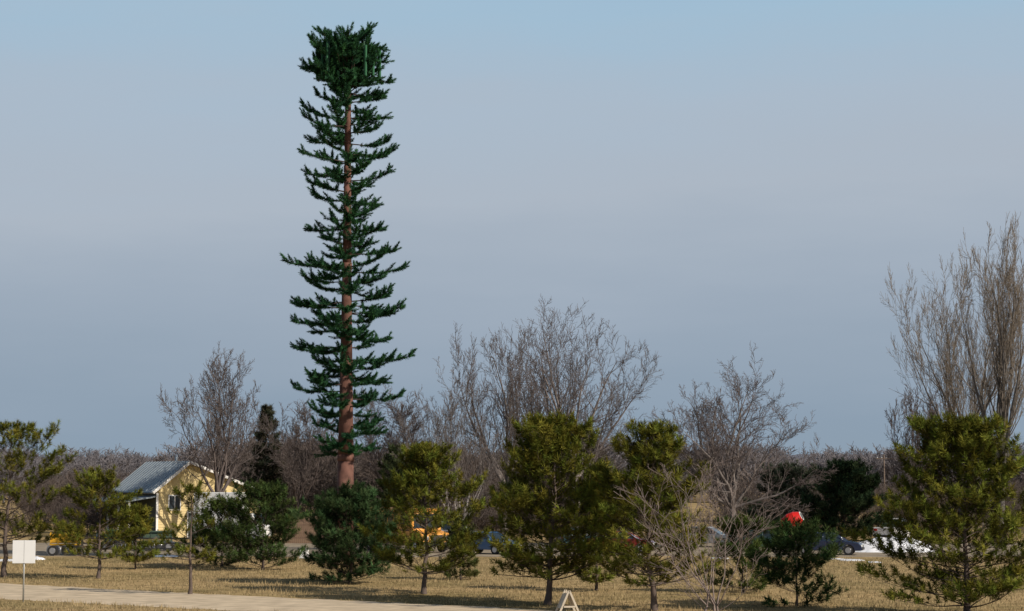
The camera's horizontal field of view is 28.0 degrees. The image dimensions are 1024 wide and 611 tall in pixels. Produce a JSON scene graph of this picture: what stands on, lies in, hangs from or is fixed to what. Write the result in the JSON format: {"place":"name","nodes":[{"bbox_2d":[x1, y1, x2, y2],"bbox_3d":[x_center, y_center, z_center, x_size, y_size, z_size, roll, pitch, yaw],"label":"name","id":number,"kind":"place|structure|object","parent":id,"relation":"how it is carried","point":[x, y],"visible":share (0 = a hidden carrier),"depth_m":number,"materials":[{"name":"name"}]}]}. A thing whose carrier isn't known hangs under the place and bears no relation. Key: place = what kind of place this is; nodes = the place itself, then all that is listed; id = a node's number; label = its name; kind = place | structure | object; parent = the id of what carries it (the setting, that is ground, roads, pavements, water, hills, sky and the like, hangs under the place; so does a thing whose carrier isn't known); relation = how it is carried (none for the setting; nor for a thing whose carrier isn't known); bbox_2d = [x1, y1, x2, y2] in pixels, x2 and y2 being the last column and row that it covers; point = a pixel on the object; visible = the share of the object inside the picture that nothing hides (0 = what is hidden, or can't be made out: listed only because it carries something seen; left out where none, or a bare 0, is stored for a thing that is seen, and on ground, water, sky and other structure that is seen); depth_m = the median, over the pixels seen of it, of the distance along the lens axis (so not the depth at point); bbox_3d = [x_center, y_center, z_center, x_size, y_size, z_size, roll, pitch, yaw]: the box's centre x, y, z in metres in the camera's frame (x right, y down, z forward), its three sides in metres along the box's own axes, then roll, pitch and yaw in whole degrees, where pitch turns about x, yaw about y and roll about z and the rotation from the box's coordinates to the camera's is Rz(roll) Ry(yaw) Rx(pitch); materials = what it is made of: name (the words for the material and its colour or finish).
{"place":"outdoors","nodes":[
{"label":"outdoors","id":0,"kind":"place"},
{"bbox_2d":[102,529,137,547],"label":"green farm implement","id":1,"kind":"object","parent":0,"point":[122,541],"visible":0.18,"depth_m":144.92,"materials":[{"name":"paint"}]},
{"bbox_2d":[0,583,550,610],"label":"gravel road","id":2,"kind":"structure","parent":0,"point":[150,598],"depth_m":83.73,"materials":[{"name":"beige gravel"}]},
{"bbox_2d":[555,589,578,610],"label":"frame sign","id":3,"kind":"object","parent":2,"relation":"on","point":[563,598],"visible":1,"depth_m":75.76,"materials":[{"name":"white wood"}]},
{"bbox_2d":[37,453,919,462],"bbox_3d":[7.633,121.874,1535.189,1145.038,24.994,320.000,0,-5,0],"label":"distant hills","id":4,"kind":"structure","parent":0,"point":[797,455],"depth_m":1489.95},
{"bbox_2d":[0,493,1023,610],"bbox_3d":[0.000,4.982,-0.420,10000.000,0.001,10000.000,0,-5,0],"label":"ground","id":5,"kind":"structure","parent":0,"point":[457,587],"depth_m":95.45,"materials":[{"name":"beige plant"}]},
{"bbox_2d":[12,540,35,601],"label":"white road sign","id":6,"kind":"object","parent":5,"relation":"on","point":[23,551],"visible":1,"depth_m":83.58,"materials":[{"name":"white metal"}]},
{"bbox_2d":[0,418,77,576],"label":"pine tree","id":7,"kind":"object","parent":5,"relation":"on","point":[15,436],"visible":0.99,"depth_m":104.74,"materials":[{"name":"green plant"}]},
{"bbox_2d":[46,464,151,578],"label":"pine tree","id":8,"kind":"object","parent":5,"relation":"on","point":[99,482],"visible":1,"depth_m":103.14,"materials":[{"name":"green plant"}]},
{"bbox_2d":[81,536,193,555],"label":"rail fence","id":9,"kind":"object","parent":5,"relation":"on","point":[118,543],"visible":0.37,"depth_m":133.57,"materials":[{"name":"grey wood"}]},
{"bbox_2d":[111,502,164,568],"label":"pine tree","id":10,"kind":"object","parent":5,"relation":"on","point":[142,516],"visible":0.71,"depth_m":113.46,"materials":[{"name":"green plant"}]},
{"bbox_2d":[120,493,155,537],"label":"porch back wall","id":11,"kind":"structure","parent":5,"relation":"on","point":[151,502],"depth_m":172.58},
{"bbox_2d":[158,477,218,593],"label":"pine tree","id":12,"kind":"object","parent":5,"relation":"on","point":[192,489],"visible":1,"depth_m":89.30,"materials":[{"name":"green plant"}]},
{"bbox_2d":[124,464,252,537],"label":"walls","id":13,"kind":"structure","parent":5,"relation":"on","point":[165,491],"depth_m":172.21,"materials":[{"name":"yellow"}]},
{"bbox_2d":[93,495,155,501],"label":"porch roof","id":14,"kind":"structure","parent":13,"relation":"attached to","point":[141,497],"depth_m":171.20,"materials":[{"name":"grey metal"}]},
{"bbox_2d":[114,461,188,492],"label":"roof","id":15,"kind":"structure","parent":13,"relation":"on","point":[144,491],"depth_m":176.24,"materials":[{"name":"metal"}]},
{"bbox_2d":[114,461,149,490],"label":"roof seam","id":16,"kind":"object","parent":15,"relation":"on","point":[132,475],"visible":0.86,"depth_m":180.79,"materials":[{"name":"metal"}]},
{"bbox_2d":[118,461,152,489],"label":"roof seam","id":17,"kind":"object","parent":15,"relation":"on","point":[135,475],"visible":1,"depth_m":180.09,"materials":[{"name":"metal"}]},
{"bbox_2d":[119,461,155,490],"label":"roof seam","id":18,"kind":"object","parent":15,"relation":"on","point":[136,476],"visible":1,"depth_m":179.29,"materials":[{"name":"metal"}]},
{"bbox_2d":[123,461,158,489],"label":"roof seam","id":19,"kind":"object","parent":15,"relation":"on","point":[140,475],"visible":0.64,"depth_m":178.66,"materials":[{"name":"metal"}]},
{"bbox_2d":[125,461,161,490],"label":"roof seam","id":20,"kind":"object","parent":15,"relation":"on","point":[143,475],"visible":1,"depth_m":177.94,"materials":[{"name":"metal"}]},
{"bbox_2d":[128,461,163,490],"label":"roof seam","id":21,"kind":"object","parent":15,"relation":"on","point":[145,476],"visible":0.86,"depth_m":177.19,"materials":[{"name":"metal"}]},
{"bbox_2d":[131,461,166,490],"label":"roof seam","id":22,"kind":"object","parent":15,"relation":"on","point":[149,475],"visible":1,"depth_m":176.53,"materials":[{"name":"metal"}]},
{"bbox_2d":[137,461,172,490],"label":"roof seam","id":23,"kind":"object","parent":15,"relation":"on","point":[155,475],"visible":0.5,"depth_m":175.11,"materials":[{"name":"metal"}]},
{"bbox_2d":[142,461,175,488],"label":"roof seam","id":24,"kind":"object","parent":15,"relation":"on","point":[158,475],"visible":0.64,"depth_m":174.43,"materials":[{"name":"metal"}]},
{"bbox_2d":[143,461,178,490],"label":"roof seam","id":25,"kind":"object","parent":15,"relation":"on","point":[160,476],"visible":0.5,"depth_m":173.68,"materials":[{"name":"metal"}]},
{"bbox_2d":[146,462,180,490],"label":"roof seam","id":26,"kind":"object","parent":15,"relation":"on","point":[163,476],"visible":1,"depth_m":172.95,"materials":[{"name":"metal"}]},
{"bbox_2d":[149,461,184,490],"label":"roof seam","id":27,"kind":"object","parent":15,"relation":"on","point":[166,476],"visible":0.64,"depth_m":172.24,"materials":[{"name":"metal"}]},
{"bbox_2d":[152,460,188,490],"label":"roof seam","id":28,"kind":"object","parent":15,"relation":"on","point":[170,475],"visible":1,"depth_m":171.61,"materials":[{"name":"metal"}]},
{"bbox_2d":[153,462,189,493],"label":"rake","id":29,"kind":"object","parent":15,"relation":"attached to","point":[167,480],"visible":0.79,"depth_m":171.40,"materials":[{"name":"white wood"}]},
{"bbox_2d":[156,493,158,530],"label":"corner board","id":30,"kind":"object","parent":13,"relation":"attached to","point":[157,495],"visible":0.64,"depth_m":171.09,"materials":[{"name":"white wood"}]},
{"bbox_2d":[168,495,180,509],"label":"window frame","id":31,"kind":"object","parent":13,"relation":"attached to","point":[169,501],"visible":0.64,"depth_m":171.68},
{"bbox_2d":[169,496,179,508],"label":"window pane","id":32,"kind":"object","parent":31,"relation":"in","point":[175,500],"visible":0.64,"depth_m":171.83,"materials":[{"name":"black glass"}]},
{"bbox_2d":[188,513,193,537],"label":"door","id":33,"kind":"structure","parent":13,"relation":"in","point":[189,522],"depth_m":172.31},
{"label":"roof","id":34,"kind":"object","parent":13,"relation":"on","visible":0},
{"bbox_2d":[191,461,252,486],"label":"rake","id":35,"kind":"object","parent":34,"relation":"attached to","point":[226,477],"visible":0.14,"depth_m":173.17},
{"bbox_2d":[157,340,269,491],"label":"bare tree","id":36,"kind":"object","parent":5,"relation":"on","point":[225,445],"visible":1,"depth_m":169.00,"materials":[{"name":"brown plant"}]},
{"bbox_2d":[169,490,261,566],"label":"pine tree","id":37,"kind":"object","parent":5,"relation":"on","point":[218,508],"visible":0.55,"depth_m":116.34,"materials":[{"name":"green plant"}]},
{"bbox_2d":[210,478,313,569],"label":"pine tree","id":38,"kind":"object","parent":5,"relation":"on","point":[257,499],"visible":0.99,"depth_m":112.09,"materials":[{"name":"green plant"}]},
{"bbox_2d":[240,402,288,522],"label":"spruce tree","id":39,"kind":"object","parent":5,"relation":"on","point":[267,411],"visible":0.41,"depth_m":184.36,"materials":[{"name":"green plant"}]},
{"bbox_2d":[242,399,338,523],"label":"bare tree","id":40,"kind":"object","parent":5,"relation":"on","point":[303,469],"visible":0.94,"depth_m":180.81,"materials":[{"name":"brown plant"}]},
{"bbox_2d":[287,478,399,583],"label":"spruce tree","id":41,"kind":"object","parent":5,"relation":"on","point":[356,498],"visible":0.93,"depth_m":97.24,"materials":[{"name":"green plant"}]},
{"bbox_2d":[278,21,417,554],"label":"cell tower disguised as pine","id":42,"kind":"object","parent":5,"relation":"on","point":[344,63],"visible":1,"depth_m":125.05,"materials":[{"name":"paint"}]},
{"bbox_2d":[369,443,418,506],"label":"spruce tree","id":43,"kind":"object","parent":5,"relation":"on","point":[389,464],"visible":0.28,"depth_m":176.92,"materials":[{"name":"green plant"}]},
{"bbox_2d":[353,385,438,501],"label":"bare tree","id":44,"kind":"object","parent":5,"relation":"on","point":[395,412],"visible":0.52,"depth_m":183.11,"materials":[{"name":"brown plant"}]},
{"bbox_2d":[355,438,495,593],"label":"pine tree","id":45,"kind":"object","parent":5,"relation":"on","point":[419,456],"visible":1,"depth_m":88.78,"materials":[{"name":"green plant"}]},
{"bbox_2d":[389,356,526,522],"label":"bare tree","id":46,"kind":"object","parent":5,"relation":"on","point":[450,417],"visible":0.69,"depth_m":141.65,"materials":[{"name":"brown plant"}]},
{"bbox_2d":[438,514,482,579],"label":"pine tree","id":47,"kind":"object","parent":5,"relation":"on","point":[469,572],"visible":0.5,"depth_m":101.68,"materials":[{"name":"green plant"}]},
{"bbox_2d":[450,322,555,536],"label":"bare tree","id":48,"kind":"object","parent":5,"relation":"on","point":[512,392],"visible":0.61,"depth_m":177.16,"materials":[{"name":"brown plant"}]},
{"bbox_2d":[0,425,1023,536],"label":"woodland brush","id":49,"kind":"object","parent":5,"relation":"on","point":[59,504],"visible":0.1,"depth_m":193.19,"materials":[{"name":"brown plant"}]},
{"bbox_2d":[0,432,1023,502],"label":"distant treeline","id":50,"kind":"object","parent":5,"relation":"on","point":[129,462],"visible":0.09,"depth_m":434.25,"materials":[{"name":"brown plant"}]},
{"bbox_2d":[0,543,1023,556],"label":"parking lot","id":51,"kind":"structure","parent":5,"relation":"on","point":[40,549],"depth_m":141.14,"materials":[{"name":"grey asphalt"}]},
{"bbox_2d":[46,532,95,555],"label":"yellow farm implement","id":52,"kind":"object","parent":51,"relation":"on","point":[53,549],"visible":0.56,"depth_m":133.88,"materials":[{"name":"paint"}]},
{"bbox_2d":[143,529,188,551],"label":"green farm implement","id":53,"kind":"object","parent":51,"relation":"on","point":[152,534],"visible":0.3,"depth_m":142.10,"materials":[{"name":"paint"}]},
{"bbox_2d":[192,492,271,543],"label":"white box truck","id":54,"kind":"object","parent":51,"relation":"on","point":[213,494],"visible":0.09,"depth_m":156.39,"materials":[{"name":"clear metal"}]},
{"bbox_2d":[285,516,322,542],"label":"fence","id":55,"kind":"object","parent":51,"relation":"on","point":[297,538],"visible":0.41,"depth_m":159.08,"materials":[{"name":"brown wood"}]},
{"bbox_2d":[358,507,447,551],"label":"school bus","id":56,"kind":"object","parent":51,"relation":"on","point":[422,530],"visible":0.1,"depth_m":139.54,"materials":[{"name":"yellow metal"}]},
{"bbox_2d":[441,524,466,531],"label":"silver car","id":57,"kind":"object","parent":51,"relation":"on","point":[445,529],"visible":0.01,"depth_m":154.37,"materials":[{"name":"paint"}]},
{"bbox_2d":[472,531,520,554],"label":"blue car","id":58,"kind":"object","parent":51,"relation":"on","point":[484,545],"visible":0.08,"depth_m":136.19,"materials":[{"name":"paint"}]},
{"bbox_2d":[590,531,655,551],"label":"red car","id":59,"kind":"object","parent":51,"relation":"on","point":[632,539],"visible":0.14,"depth_m":138.22,"materials":[{"name":"paint"}]},
{"bbox_2d":[679,526,728,543],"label":"white car","id":60,"kind":"object","parent":51,"relation":"on","point":[718,533],"visible":0.12,"depth_m":150.15,"materials":[{"name":"paint"}]},
{"bbox_2d":[781,512,803,536],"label":"red cement mixer","id":61,"kind":"object","parent":51,"relation":"on","point":[797,515],"visible":0.28,"depth_m":144.81,"materials":[{"name":"metal"}]},
{"bbox_2d":[800,532,864,554],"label":"dark blue car","id":62,"kind":"object","parent":51,"relation":"on","point":[851,547],"visible":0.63,"depth_m":134.14,"materials":[{"name":"paint"}]},
{"bbox_2d":[855,537,931,551],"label":"snow bank","id":63,"kind":"structure","parent":51,"relation":"on","point":[868,548],"depth_m":139.77,"materials":[{"name":"white snow"}]},
{"bbox_2d":[485,406,638,604],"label":"pine tree","id":64,"kind":"object","parent":5,"relation":"on","point":[542,438],"visible":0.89,"depth_m":80.78,"materials":[{"name":"green plant"}]},
{"bbox_2d":[490,294,663,515],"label":"bare tree","id":65,"kind":"object","parent":5,"relation":"on","point":[570,403],"visible":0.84,"depth_m":163.95,"materials":[{"name":"brown plant"}]},
{"bbox_2d":[562,430,608,518],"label":"spruce tree","id":66,"kind":"object","parent":5,"relation":"on","point":[597,461],"visible":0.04,"depth_m":188.72,"materials":[{"name":"green plant"}]},
{"bbox_2d":[553,502,625,590],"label":"pine tree","id":67,"kind":"object","parent":5,"relation":"on","point":[596,578],"visible":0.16,"depth_m":91.30,"materials":[{"name":"green plant"}]},
{"bbox_2d":[568,417,722,610],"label":"pine tree","id":68,"kind":"object","parent":5,"relation":"on","point":[657,451],"visible":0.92,"depth_m":77.58,"materials":[{"name":"green plant"}]},
{"bbox_2d":[614,456,799,610],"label":"bare sapling","id":69,"kind":"object","parent":5,"relation":"on","point":[709,596],"visible":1,"depth_m":69.43,"materials":[{"name":"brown plant"}]},
{"bbox_2d":[643,340,837,547],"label":"bare tree","id":70,"kind":"object","parent":5,"relation":"on","point":[716,453],"visible":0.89,"depth_m":148.89,"materials":[{"name":"brown plant"}]},
{"bbox_2d":[702,511,778,592],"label":"pine tree","id":71,"kind":"object","parent":5,"relation":"on","point":[755,544],"visible":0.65,"depth_m":89.85,"materials":[{"name":"green plant"}]},
{"bbox_2d":[740,459,824,537],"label":"cedar tree","id":72,"kind":"object","parent":5,"relation":"on","point":[795,473],"visible":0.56,"depth_m":169.79,"materials":[{"name":"green plant"}]},
{"bbox_2d":[744,513,849,607],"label":"pine tree","id":73,"kind":"object","parent":5,"relation":"on","point":[803,535],"visible":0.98,"depth_m":80.28,"materials":[{"name":"green plant"}]},
{"bbox_2d":[798,457,894,539],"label":"cedar tree","id":74,"kind":"object","parent":5,"relation":"on","point":[847,489],"visible":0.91,"depth_m":164.18,"materials":[{"name":"green plant"}]},
{"bbox_2d":[876,454,891,488],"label":"utility pole","id":75,"kind":"object","parent":5,"relation":"on","point":[883,458],"visible":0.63,"depth_m":298.98,"materials":[{"name":"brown wood"}]},
{"bbox_2d":[873,518,910,537],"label":"white pickup truck","id":76,"kind":"object","parent":5,"relation":"on","point":[886,533],"visible":0.19,"depth_m":162.81,"materials":[{"name":"paint"}]},
{"bbox_2d":[883,384,947,540],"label":"bare tree","id":77,"kind":"object","parent":5,"relation":"on","point":[912,434],"visible":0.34,"depth_m":165.34,"materials":[{"name":"brown plant"}]},
{"bbox_2d":[839,410,1023,610],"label":"pine tree","id":78,"kind":"object","parent":5,"relation":"on","point":[971,436],"visible":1,"depth_m":74.39,"materials":[{"name":"green plant"}]},
{"bbox_2d":[870,523,1023,533],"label":"rail fence","id":79,"kind":"object","parent":5,"relation":"on","point":[986,528],"visible":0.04,"depth_m":174.93,"materials":[{"name":"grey wood"}]},
{"bbox_2d":[880,253,1023,541],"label":"cottonwood tree","id":80,"kind":"object","parent":5,"relation":"on","point":[953,403],"visible":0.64,"depth_m":158.08,"materials":[{"name":"brown plant"}]},
{"bbox_2d":[943,211,1023,546],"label":"cottonwood tree","id":81,"kind":"object","parent":5,"relation":"on","point":[1003,402],"visible":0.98,"depth_m":149.93,"materials":[{"name":"brown plant"}]},
{"bbox_2d":[0,0,1023,457],"label":"sky","id":82,"kind":"structure","parent":0,"point":[712,178],"materials":[{"name":"blue"}]},
{"bbox_2d":[554,529,590,545],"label":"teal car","id":83,"kind":"object","parent":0,"point":[571,534],"visible":0.01,"depth_m":147.05,"materials":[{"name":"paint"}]},
{"bbox_2d":[733,530,781,548],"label":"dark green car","id":84,"kind":"object","parent":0,"point":[765,535],"visible":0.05,"depth_m":140.49,"materials":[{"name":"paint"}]}
]}

